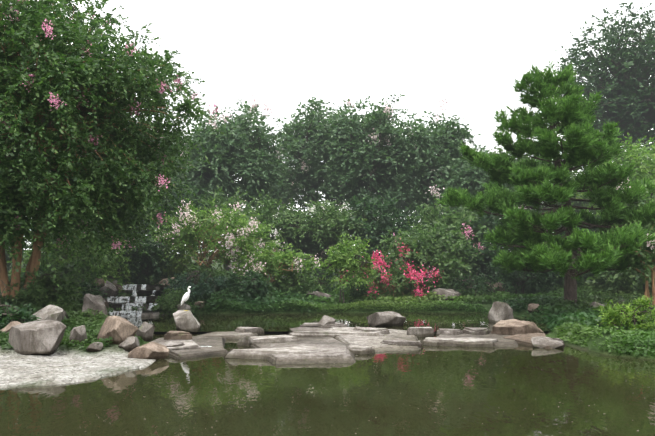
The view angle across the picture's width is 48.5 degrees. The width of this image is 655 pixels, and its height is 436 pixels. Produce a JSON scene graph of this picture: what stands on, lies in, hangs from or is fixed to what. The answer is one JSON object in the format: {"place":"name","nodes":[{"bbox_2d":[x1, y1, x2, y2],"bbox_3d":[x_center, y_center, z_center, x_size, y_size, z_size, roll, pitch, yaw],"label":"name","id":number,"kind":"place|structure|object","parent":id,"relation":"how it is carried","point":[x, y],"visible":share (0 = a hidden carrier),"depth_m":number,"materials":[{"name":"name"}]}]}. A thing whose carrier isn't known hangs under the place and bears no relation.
{"place":"outdoors","nodes":[
{"label":"outdoors","id":0,"kind":"place"},
{"bbox_2d":[5,220,44,273],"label":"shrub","id":1,"kind":"object","parent":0,"point":[8,259],"depth_m":24.01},
{"bbox_2d":[0,334,654,435],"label":"pond water","id":2,"kind":"structure","parent":0,"point":[261,397],"depth_m":8.33,"materials":[{"name":"liquid"}]},
{"bbox_2d":[128,342,168,359],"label":"rock","id":3,"kind":"object","parent":2,"relation":"on","point":[153,350],"visible":0.65,"depth_m":11.22,"materials":[{"name":"stone"}]},
{"bbox_2d":[151,336,227,359],"bbox_3d":[-2.483,2.270,12.747,1.526,0.128,3.070,0,-3,-9],"label":"ledge stone","id":4,"kind":"object","parent":2,"relation":"in","point":[217,344],"visible":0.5,"depth_m":12.09,"materials":[{"name":"stone"}]},
{"bbox_2d":[164,331,191,339],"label":"ledge stone","id":5,"kind":"object","parent":4,"relation":"on","point":[176,335],"visible":0.48,"depth_m":13.41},
{"bbox_2d":[167,340,200,352],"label":"ledge stone","id":6,"kind":"object","parent":4,"relation":"on","point":[189,344],"visible":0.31,"depth_m":12.10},
{"bbox_2d":[159,341,184,346],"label":"rock","id":7,"kind":"object","parent":6,"relation":"on","point":[173,344],"visible":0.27,"depth_m":12.09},
{"bbox_2d":[197,331,257,338],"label":"ledge stone","id":8,"kind":"object","parent":2,"relation":"in","point":[232,335],"visible":0.58,"depth_m":14.18,"materials":[{"name":"stone"}]},
{"bbox_2d":[235,327,263,333],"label":"ledge stone","id":9,"kind":"object","parent":8,"relation":"on","point":[257,330],"visible":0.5,"depth_m":14.77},
{"bbox_2d":[237,335,300,346],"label":"ledge stone","id":10,"kind":"object","parent":2,"relation":"in","point":[245,341],"visible":0.46,"depth_m":12.99,"materials":[{"name":"stone"}]},
{"bbox_2d":[224,346,321,358],"bbox_3d":[-0.530,2.192,11.619,1.996,0.239,1.049,2,-3,-33],"label":"ledge stone","id":11,"kind":"object","parent":2,"relation":"in","point":[260,353],"visible":0.35,"depth_m":11.46,"materials":[{"name":"stone"}]},
{"bbox_2d":[250,335,355,364],"bbox_3d":[-0.394,2.268,12.807,1.884,0.195,4.051,1,-3,-16],"label":"ledge stone","id":12,"kind":"object","parent":2,"relation":"in","point":[334,350],"visible":0.58,"depth_m":11.35,"materials":[{"name":"stone"}]},
{"bbox_2d":[283,327,329,334],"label":"ledge stone","id":13,"kind":"object","parent":12,"relation":"on","point":[302,329],"visible":0.21,"depth_m":15.17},
{"bbox_2d":[300,322,347,327],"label":"ledge stone","id":14,"kind":"object","parent":13,"relation":"on","point":[313,325],"visible":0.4,"depth_m":15.55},
{"bbox_2d":[318,315,335,326],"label":"rock","id":15,"kind":"object","parent":13,"relation":"on","point":[325,320],"visible":0.5,"depth_m":15.57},
{"bbox_2d":[290,330,384,337],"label":"ledge stone","id":16,"kind":"object","parent":2,"relation":"in","point":[330,333],"visible":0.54,"depth_m":13.95,"materials":[{"name":"stone"}]},
{"bbox_2d":[346,345,374,353],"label":"ledge stone","id":17,"kind":"object","parent":2,"relation":"in","point":[356,349],"visible":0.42,"depth_m":11.98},
{"bbox_2d":[328,327,420,351],"bbox_3d":[0.904,2.310,13.853,1.888,0.198,3.769,0,-3,-1],"label":"ledge stone","id":18,"kind":"object","parent":2,"relation":"in","point":[373,342],"visible":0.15,"depth_m":13.37,"materials":[{"name":"stone"}]},
{"bbox_2d":[353,327,389,333],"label":"ledge stone","id":19,"kind":"object","parent":18,"relation":"on","point":[377,330],"visible":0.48,"depth_m":14.21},
{"bbox_2d":[380,339,422,347],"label":"ledge stone","id":20,"kind":"object","parent":18,"relation":"on","point":[397,342],"visible":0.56,"depth_m":12.73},
{"bbox_2d":[407,327,433,336],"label":"ledge stone","id":21,"kind":"object","parent":2,"relation":"in","point":[422,331],"visible":0.62,"depth_m":14.39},
{"bbox_2d":[452,337,497,346],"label":"ledge stone","id":22,"kind":"object","parent":2,"relation":"in","point":[475,342],"visible":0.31,"depth_m":12.92,"materials":[{"name":"stone"}]},
{"bbox_2d":[437,330,517,346],"bbox_3d":[2.898,2.338,14.069,1.656,0.152,2.632,-1,-3,15],"label":"ledge stone","id":23,"kind":"object","parent":2,"relation":"in","point":[501,342],"visible":0.19,"depth_m":13.72,"materials":[{"name":"stone"}]},
{"bbox_2d":[422,337,457,345],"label":"ledge stone","id":24,"kind":"object","parent":23,"relation":"on","point":[433,341],"visible":0.46,"depth_m":13.07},
{"bbox_2d":[436,328,462,336],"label":"ledge stone","id":25,"kind":"object","parent":23,"relation":"on","point":[444,331],"visible":0.46,"depth_m":14.24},
{"bbox_2d":[463,327,489,334],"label":"ledge stone","id":26,"kind":"object","parent":23,"relation":"on","point":[476,331],"visible":0.54,"depth_m":14.31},
{"bbox_2d":[491,319,543,334],"bbox_3d":[3.761,2.261,14.605,1.027,0.412,0.817,2,-3,-32],"label":"rock","id":27,"kind":"object","parent":2,"relation":"in","point":[509,327],"visible":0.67,"depth_m":14.31,"materials":[{"name":"stone"}]},
{"bbox_2d":[504,333,551,348],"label":"ledge stone","id":28,"kind":"object","parent":2,"relation":"in","point":[522,339],"visible":0.25,"depth_m":13.64,"materials":[{"name":"stone"}]},
{"bbox_2d":[531,336,563,348],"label":"rock","id":29,"kind":"object","parent":2,"relation":"in","point":[540,342],"visible":0.71,"depth_m":12.74,"materials":[{"name":"stone"}]},
{"bbox_2d":[0,254,654,388],"bbox_3d":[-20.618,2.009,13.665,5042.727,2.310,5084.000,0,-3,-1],"label":"ground","id":30,"kind":"structure","parent":0,"point":[65,365],"depth_m":11.27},
{"bbox_2d":[0,280,41,328],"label":"ground cover","id":31,"kind":"object","parent":30,"relation":"on","point":[22,314],"depth_m":13.28,"materials":[{"name":"plant"}]},
{"bbox_2d":[8,320,66,354],"bbox_3d":[-4.604,1.962,11.529,0.904,0.678,0.689,0,-3,-1],"label":"rock","id":32,"kind":"object","parent":30,"relation":"on","point":[42,337],"visible":0.79,"depth_m":11.28,"materials":[{"name":"stone"}]},
{"bbox_2d":[3,266,85,307],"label":"low shrub","id":33,"kind":"object","parent":30,"relation":"on","point":[40,288],"depth_m":16.60,"materials":[{"name":"plant"}]},
{"bbox_2d":[32,304,62,321],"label":"rock","id":34,"kind":"object","parent":30,"relation":"on","point":[51,312],"visible":0.48,"depth_m":14.17,"materials":[{"name":"stone"}]},
{"bbox_2d":[0,298,143,350],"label":"ground cover","id":35,"kind":"object","parent":30,"relation":"on","point":[94,326],"visible":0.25,"depth_m":12.82,"materials":[{"name":"green plant"}]},
{"bbox_2d":[0,321,21,334],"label":"rock","id":36,"kind":"object","parent":35,"relation":"on","point":[7,328],"visible":0.21,"depth_m":12.77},
{"bbox_2d":[62,310,68,319],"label":"rock","id":37,"kind":"object","parent":35,"relation":"on","point":[65,315],"visible":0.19,"depth_m":14.93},
{"bbox_2d":[68,325,87,345],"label":"rock","id":38,"kind":"object","parent":35,"relation":"on","point":[78,333],"visible":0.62,"depth_m":12.06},
{"bbox_2d":[86,342,102,351],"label":"rock","id":39,"kind":"object","parent":35,"relation":"on","point":[95,347],"visible":0.88,"depth_m":11.47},
{"bbox_2d":[0,0,225,298],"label":"myrtle tree","id":40,"kind":"object","parent":35,"relation":"on","point":[111,188],"depth_m":15.47,"materials":[{"name":"plant"}]},
{"bbox_2d":[118,336,139,351],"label":"rock","id":41,"kind":"object","parent":35,"relation":"on","point":[129,344],"visible":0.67,"depth_m":11.51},
{"bbox_2d":[136,321,154,341],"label":"rock","id":42,"kind":"object","parent":35,"relation":"on","point":[145,330],"visible":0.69,"depth_m":12.50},
{"bbox_2d":[7,225,136,292],"bbox_3d":[-7.421,1.253,21.368,3.547,2.547,3.280,0,-3,-1],"label":"light shrub","id":43,"kind":"object","parent":30,"relation":"on","point":[107,272],"depth_m":20.81,"materials":[{"name":"plant"}]},
{"bbox_2d":[28,203,140,244],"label":"shrub","id":44,"kind":"object","parent":30,"relation":"on","point":[90,229],"depth_m":25.53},
{"bbox_2d":[69,277,110,299],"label":"low shrub","id":45,"kind":"object","parent":30,"relation":"on","point":[83,285],"depth_m":18.67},
{"bbox_2d":[81,294,107,317],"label":"rock","id":46,"kind":"object","parent":30,"relation":"on","point":[94,302],"visible":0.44,"depth_m":15.32,"materials":[{"name":"stone"}]},
{"bbox_2d":[92,278,104,287],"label":"rock","id":47,"kind":"object","parent":30,"relation":"on","point":[100,281],"visible":0.44,"depth_m":20.13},
{"bbox_2d":[98,281,117,297],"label":"rock","id":48,"kind":"object","parent":30,"relation":"on","point":[113,291],"visible":0.42,"depth_m":20.19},
{"bbox_2d":[97,316,137,344],"bbox_3d":[-3.468,1.913,12.015,0.464,0.587,0.605,3,-4,-44],"label":"rock","id":49,"kind":"object","parent":30,"relation":"on","point":[118,329],"visible":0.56,"depth_m":11.85,"materials":[{"name":"stone"}]},
{"bbox_2d":[113,283,125,293],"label":"rock","id":50,"kind":"object","parent":30,"relation":"on","point":[118,286],"visible":0.04,"depth_m":21.35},
{"bbox_2d":[103,296,160,306],"bbox_3d":[-5.522,2.346,20.606,1.845,0.273,0.891,1,-3,-15],"label":"rock ledge","id":51,"kind":"object","parent":30,"relation":"on","point":[147,298],"visible":0.1,"depth_m":20.22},
{"bbox_2d":[102,283,167,310],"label":"waterfall pools","id":52,"kind":"object","parent":30,"relation":"on","point":[140,295],"visible":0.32,"depth_m":20.05,"materials":[{"name":"liquid"}]},
{"bbox_2d":[122,284,159,290],"bbox_3d":[-5.710,2.147,22.091,1.466,0.272,1.081,0,-3,-1],"label":"rock ledge","id":53,"kind":"object","parent":30,"relation":"on","point":[148,286],"visible":0.21,"depth_m":21.66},
{"bbox_2d":[122,290,164,294],"bbox_3d":[-5.162,2.258,21.439,1.682,0.257,0.908,0,-3,-1],"label":"rock ledge","id":54,"kind":"object","parent":30,"relation":"on","point":[144,292],"visible":0.25,"depth_m":21.21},
{"bbox_2d":[115,232,175,284],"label":"shrub","id":55,"kind":"object","parent":30,"relation":"on","point":[156,269],"depth_m":22.13,"materials":[{"name":"plant"}]},
{"bbox_2d":[115,112,183,215],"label":"tree","id":56,"kind":"object","parent":30,"relation":"on","point":[144,135],"depth_m":33.12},
{"bbox_2d":[0,259,318,323],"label":"ground cover mound","id":57,"kind":"object","parent":30,"relation":"on","point":[76,313],"visible":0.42,"depth_m":19.71,"materials":[{"name":"green plant"}]},
{"bbox_2d":[126,176,213,259],"bbox_3d":[-6.115,0.285,26.818,4.015,4.498,3.467,0,-3,-1],"label":"shrub","id":58,"kind":"object","parent":57,"relation":"on","point":[173,192],"depth_m":26.42,"materials":[{"name":"plant"}]},
{"bbox_2d":[159,277,175,288],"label":"rock","id":59,"kind":"object","parent":30,"relation":"on","point":[163,286],"visible":0.31,"depth_m":21.57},
{"bbox_2d":[151,256,189,280],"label":"yellow green shrub","id":60,"kind":"object","parent":30,"relation":"on","point":[174,268],"depth_m":23.53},
{"bbox_2d":[151,288,196,315],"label":"juniper shrub","id":61,"kind":"object","parent":30,"relation":"on","point":[169,301],"depth_m":18.83,"materials":[{"name":"plant"}]},
{"bbox_2d":[137,128,240,260],"bbox_3d":[-6.021,-0.530,30.954,5.101,6.587,4.860,0,-3,-1],"label":"tree","id":62,"kind":"object","parent":30,"relation":"on","point":[199,193],"depth_m":29.83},
{"bbox_2d":[159,255,231,300],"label":"juniper shrub","id":63,"kind":"object","parent":30,"relation":"on","point":[217,281],"depth_m":20.02,"materials":[{"name":"plant"}]},
{"bbox_2d":[147,198,284,272],"bbox_3d":[-3.698,0.783,23.415,4.669,3.045,4.261,0,-3,-1],"label":"flowering shrub","id":64,"kind":"object","parent":30,"relation":"on","point":[234,223],"depth_m":22.75,"materials":[{"name":"plant"}]},
{"bbox_2d":[173,95,304,272],"bbox_3d":[-3.624,-1.089,29.814,5.429,7.620,4.915,0,-3,-1],"label":"tree","id":65,"kind":"object","parent":30,"relation":"on","point":[238,127],"depth_m":29.08,"materials":[{"name":"plant"}]},
{"bbox_2d":[188,185,299,270],"bbox_3d":[-3.344,0.740,27.375,4.776,3.957,4.091,0,-3,-1],"label":"shrub","id":66,"kind":"object","parent":30,"relation":"on","point":[267,212],"depth_m":26.95,"materials":[{"name":"plant"}]},
{"bbox_2d":[222,235,321,287],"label":"flowering shrub","id":67,"kind":"object","parent":30,"relation":"on","point":[288,259],"depth_m":22.03,"materials":[{"name":"plant"}]},
{"bbox_2d":[252,131,316,238],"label":"tree","id":68,"kind":"object","parent":30,"relation":"on","point":[295,198],"depth_m":35.02,"materials":[{"name":"plant"}]},
{"bbox_2d":[270,96,367,274],"bbox_3d":[-0.149,-1.381,32.865,5.604,8.497,5.244,0,-3,-1],"label":"tree","id":69,"kind":"object","parent":30,"relation":"on","point":[297,129],"depth_m":32.17,"materials":[{"name":"plant"}]},
{"bbox_2d":[208,299,488,313],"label":"ground cover","id":70,"kind":"object","parent":30,"relation":"on","point":[416,306],"visible":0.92,"depth_m":19.75,"materials":[{"name":"green plant"}]},
{"bbox_2d":[311,91,429,271],"bbox_3d":[1.854,-1.310,31.331,5.139,8.366,5.036,0,-3,-1],"label":"tree","id":71,"kind":"object","parent":30,"relation":"on","point":[366,151],"depth_m":30.22,"materials":[{"name":"plant"}]},
{"bbox_2d":[383,118,443,223],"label":"tree","id":72,"kind":"object","parent":30,"relation":"on","point":[402,205],"depth_m":34.21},
{"bbox_2d":[527,303,541,312],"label":"rock","id":73,"kind":"object","parent":30,"relation":"on","point":[531,306],"visible":0.56,"depth_m":18.12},
{"bbox_2d":[485,136,588,229],"bbox_3d":[8.448,-0.391,32.872,6.229,6.455,5.545,0,-3,-1],"label":"tree","id":74,"kind":"object","parent":30,"relation":"on","point":[516,160],"depth_m":31.99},
{"bbox_2d":[590,302,603,306],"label":"rock","id":75,"kind":"object","parent":30,"relation":"on","point":[595,304],"visible":0.29,"depth_m":17.72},
{"bbox_2d":[547,287,654,356],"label":"ground cover","id":76,"kind":"object","parent":30,"relation":"on","point":[642,335],"visible":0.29,"depth_m":12.83,"materials":[{"name":"green plant"}]},
{"bbox_2d":[503,293,654,333],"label":"ground cover","id":77,"kind":"object","parent":76,"relation":"on","point":[555,305],"visible":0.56,"depth_m":17.44,"materials":[{"name":"green plant"}]},
{"bbox_2d":[555,0,654,170],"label":"oak tree","id":78,"kind":"object","parent":30,"relation":"on","point":[587,69],"depth_m":34.94,"materials":[{"name":"plant"}]},
{"bbox_2d":[572,132,654,224],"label":"tree","id":79,"kind":"object","parent":30,"relation":"on","point":[642,172],"depth_m":24.66,"materials":[{"name":"plant"}]},
{"bbox_2d":[579,243,654,295],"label":"shrub","id":80,"kind":"object","parent":30,"relation":"on","point":[618,279],"depth_m":21.34,"materials":[{"name":"plant"}]},
{"bbox_2d":[593,295,654,330],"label":"bright shrub","id":81,"kind":"object","parent":30,"relation":"on","point":[610,312],"depth_m":13.52,"materials":[{"name":"plant"}]},
{"bbox_2d":[605,179,654,304],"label":"myrtle tree","id":82,"kind":"object","parent":30,"relation":"on","point":[647,255],"depth_m":17.28,"materials":[{"name":"plant"}]},
{"bbox_2d":[613,135,654,206],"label":"tree","id":83,"kind":"object","parent":30,"relation":"on","point":[631,143],"depth_m":30.32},
{"bbox_2d":[1,0,654,253],"label":"sky","id":84,"kind":"structure","parent":0,"point":[285,53],"materials":[{"name":"white"}]},
{"bbox_2d":[19,359,638,434],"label":"floating petals","id":85,"kind":"object","parent":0,"point":[344,405],"visible":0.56,"depth_m":8.03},
{"bbox_2d":[121,312,549,331],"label":"pond water","id":86,"kind":"structure","parent":0,"point":[435,321],"depth_m":17.35,"materials":[{"name":"liquid"}]},
{"bbox_2d":[111,303,153,308],"bbox_3d":[-4.913,2.447,19.813,1.965,0.266,1.124,0,-3,-9],"label":"rock ledge","id":87,"kind":"object","parent":86,"relation":"on","point":[120,305],"visible":0.04,"depth_m":19.53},
{"bbox_2d":[113,311,170,315],"bbox_3d":[-5.031,2.533,18.774,2.049,0.266,0.960,1,-3,-26],"label":"rock ledge","id":88,"kind":"object","parent":86,"relation":"on","point":[149,313],"visible":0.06,"depth_m":18.63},
{"bbox_2d":[172,303,190,311],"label":"rock","id":89,"kind":"object","parent":86,"relation":"on","point":[188,307],"visible":0.31,"depth_m":18.86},
{"bbox_2d":[173,310,199,333],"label":"rock","id":90,"kind":"object","parent":86,"relation":"in","point":[185,320],"visible":0.88,"depth_m":14.97,"materials":[{"name":"stone"}]},
{"bbox_2d":[181,286,192,310],"bbox_3d":[-2.917,1.677,15.180,0.308,0.513,0.125,-1,-3,14],"label":"egret","id":91,"kind":"object","parent":90,"relation":"on","point":[185,297],"visible":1,"depth_m":15.16,"materials":[{"name":"white"}]},
{"bbox_2d":[193,301,205,308],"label":"rock","id":92,"kind":"object","parent":86,"relation":"on","point":[198,303],"visible":0.46,"depth_m":19.46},
{"bbox_2d":[366,311,405,326],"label":"rock","id":93,"kind":"object","parent":86,"relation":"on","point":[384,319],"visible":0.79,"depth_m":15.90,"materials":[{"name":"stone"}]},
{"bbox_2d":[488,301,513,322],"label":"rock","id":94,"kind":"object","parent":86,"relation":"in","point":[498,311],"visible":0.69,"depth_m":16.86,"materials":[{"name":"stone"}]},
{"bbox_2d":[224,276,643,305],"bbox_3d":[3.379,2.322,25.160,13.086,0.830,9.620,0,-3,-1],"label":"ground cover","id":95,"kind":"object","parent":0,"point":[502,296],"depth_m":21.54,"materials":[{"name":"green plant"}]},
{"bbox_2d":[223,268,275,299],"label":"shrub","id":96,"kind":"object","parent":95,"relation":"on","point":[262,287],"depth_m":20.44,"materials":[{"name":"plant"}]},
{"bbox_2d":[246,207,343,277],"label":"shrub","id":97,"kind":"object","parent":95,"relation":"on","point":[307,239],"depth_m":27.55,"materials":[{"name":"plant"}]},
{"bbox_2d":[269,270,323,297],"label":"shrub","id":98,"kind":"object","parent":95,"relation":"on","point":[310,286],"depth_m":21.92,"materials":[{"name":"plant"}]},
{"bbox_2d":[302,291,331,299],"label":"rock","id":99,"kind":"object","parent":95,"relation":"on","point":[317,293],"visible":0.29,"depth_m":21.86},
{"bbox_2d":[301,266,338,294],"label":"round shrub","id":100,"kind":"object","parent":95,"relation":"on","point":[329,277],"depth_m":22.92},
{"bbox_2d":[264,198,384,278],"bbox_3d":[-0.109,0.909,27.323,4.941,3.527,3.994,0,-3,-1],"label":"flower tree","id":101,"kind":"object","parent":95,"relation":"on","point":[331,227],"depth_m":26.42,"materials":[{"name":"plant"}]},
{"bbox_2d":[312,233,378,303],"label":"shrub","id":102,"kind":"object","parent":95,"relation":"on","point":[340,262],"depth_m":20.71,"materials":[{"name":"plant"}]},
{"bbox_2d":[339,278,370,300],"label":"round shrub","id":103,"kind":"object","parent":95,"relation":"on","point":[352,292],"depth_m":21.64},
{"bbox_2d":[338,189,425,265],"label":"shrub","id":104,"kind":"object","parent":95,"relation":"on","point":[371,206],"depth_m":26.42,"materials":[{"name":"plant"}]},
{"bbox_2d":[340,238,442,298],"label":"flowering shrub","id":105,"kind":"object","parent":95,"relation":"on","point":[401,277],"depth_m":22.00,"materials":[{"name":"plant"}]},
{"bbox_2d":[369,220,485,294],"bbox_3d":[3.224,1.473,23.550,4.150,2.800,3.491,0,-3,-1],"label":"shrub","id":106,"kind":"object","parent":95,"relation":"on","point":[424,241],"depth_m":23.09,"materials":[{"name":"plant"}]},
{"bbox_2d":[409,266,456,298],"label":"shrub","id":107,"kind":"object","parent":95,"relation":"on","point":[440,283],"depth_m":22.47,"materials":[{"name":"plant"}]},
{"bbox_2d":[387,95,486,221],"bbox_3d":[4.790,-1.179,30.131,4.725,7.835,4.137,0,-3,-1],"label":"tree","id":108,"kind":"object","parent":95,"relation":"on","point":[457,134],"depth_m":29.60,"materials":[{"name":"plant"}]},
{"bbox_2d":[393,193,491,278],"bbox_3d":[4.300,0.902,26.143,3.953,3.642,3.971,0,-3,-1],"label":"shrub","id":109,"kind":"object","parent":95,"relation":"on","point":[456,220],"depth_m":25.50,"materials":[{"name":"plant"}]},
{"bbox_2d":[432,288,460,299],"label":"rock","id":110,"kind":"object","parent":95,"relation":"on","point":[447,292],"visible":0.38,"depth_m":22.02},
{"bbox_2d":[422,144,522,277],"bbox_3d":[5.900,-0.127,28.852,4.474,5.732,4.490,0,-3,-1],"label":"tree","id":111,"kind":"object","parent":95,"relation":"on","point":[463,178],"depth_m":28.26,"materials":[{"name":"plant"}]},
{"bbox_2d":[453,273,498,295],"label":"round shrub","id":112,"kind":"object","parent":95,"relation":"on","point":[480,282],"depth_m":22.14,"materials":[{"name":"plant"}]},
{"bbox_2d":[445,206,543,283],"bbox_3d":[6.054,1.009,25.151,4.096,3.423,3.860,0,-3,-1],"label":"shrub","id":113,"kind":"object","parent":95,"relation":"on","point":[487,252],"depth_m":24.61,"materials":[{"name":"plant"}]},
{"bbox_2d":[487,282,508,291],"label":"rock","id":114,"kind":"object","parent":95,"relation":"on","point":[500,287],"visible":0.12,"depth_m":22.69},
{"bbox_2d":[484,251,563,293],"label":"shrub","id":115,"kind":"object","parent":95,"relation":"on","point":[534,281],"depth_m":22.31,"materials":[{"name":"plant"}]},
{"bbox_2d":[434,59,654,305],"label":"pine tree","id":116,"kind":"object","parent":95,"relation":"on","point":[580,142],"depth_m":17.62,"materials":[{"name":"plant"}]},
{"bbox_2d":[522,217,609,288],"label":"shrub","id":117,"kind":"object","parent":95,"relation":"on","point":[589,274],"depth_m":23.48,"materials":[{"name":"plant"}]},
{"bbox_2d":[544,161,621,235],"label":"tree","id":118,"kind":"object","parent":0,"point":[578,204],"depth_m":32.95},
{"bbox_3d":[-5.247,2.289,19.837,1.588,0.581,3.193,0,-3,-1],"label":"waterfall foam","id":119,"kind":"object","parent":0,"visible":0},
{"bbox_2d":[107,284,157,315],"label":"waterfall sheets","id":120,"kind":"object","parent":119,"relation":"on","point":[130,305],"visible":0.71,"depth_m":19.93,"materials":[{"name":"liquid"}]}
]}

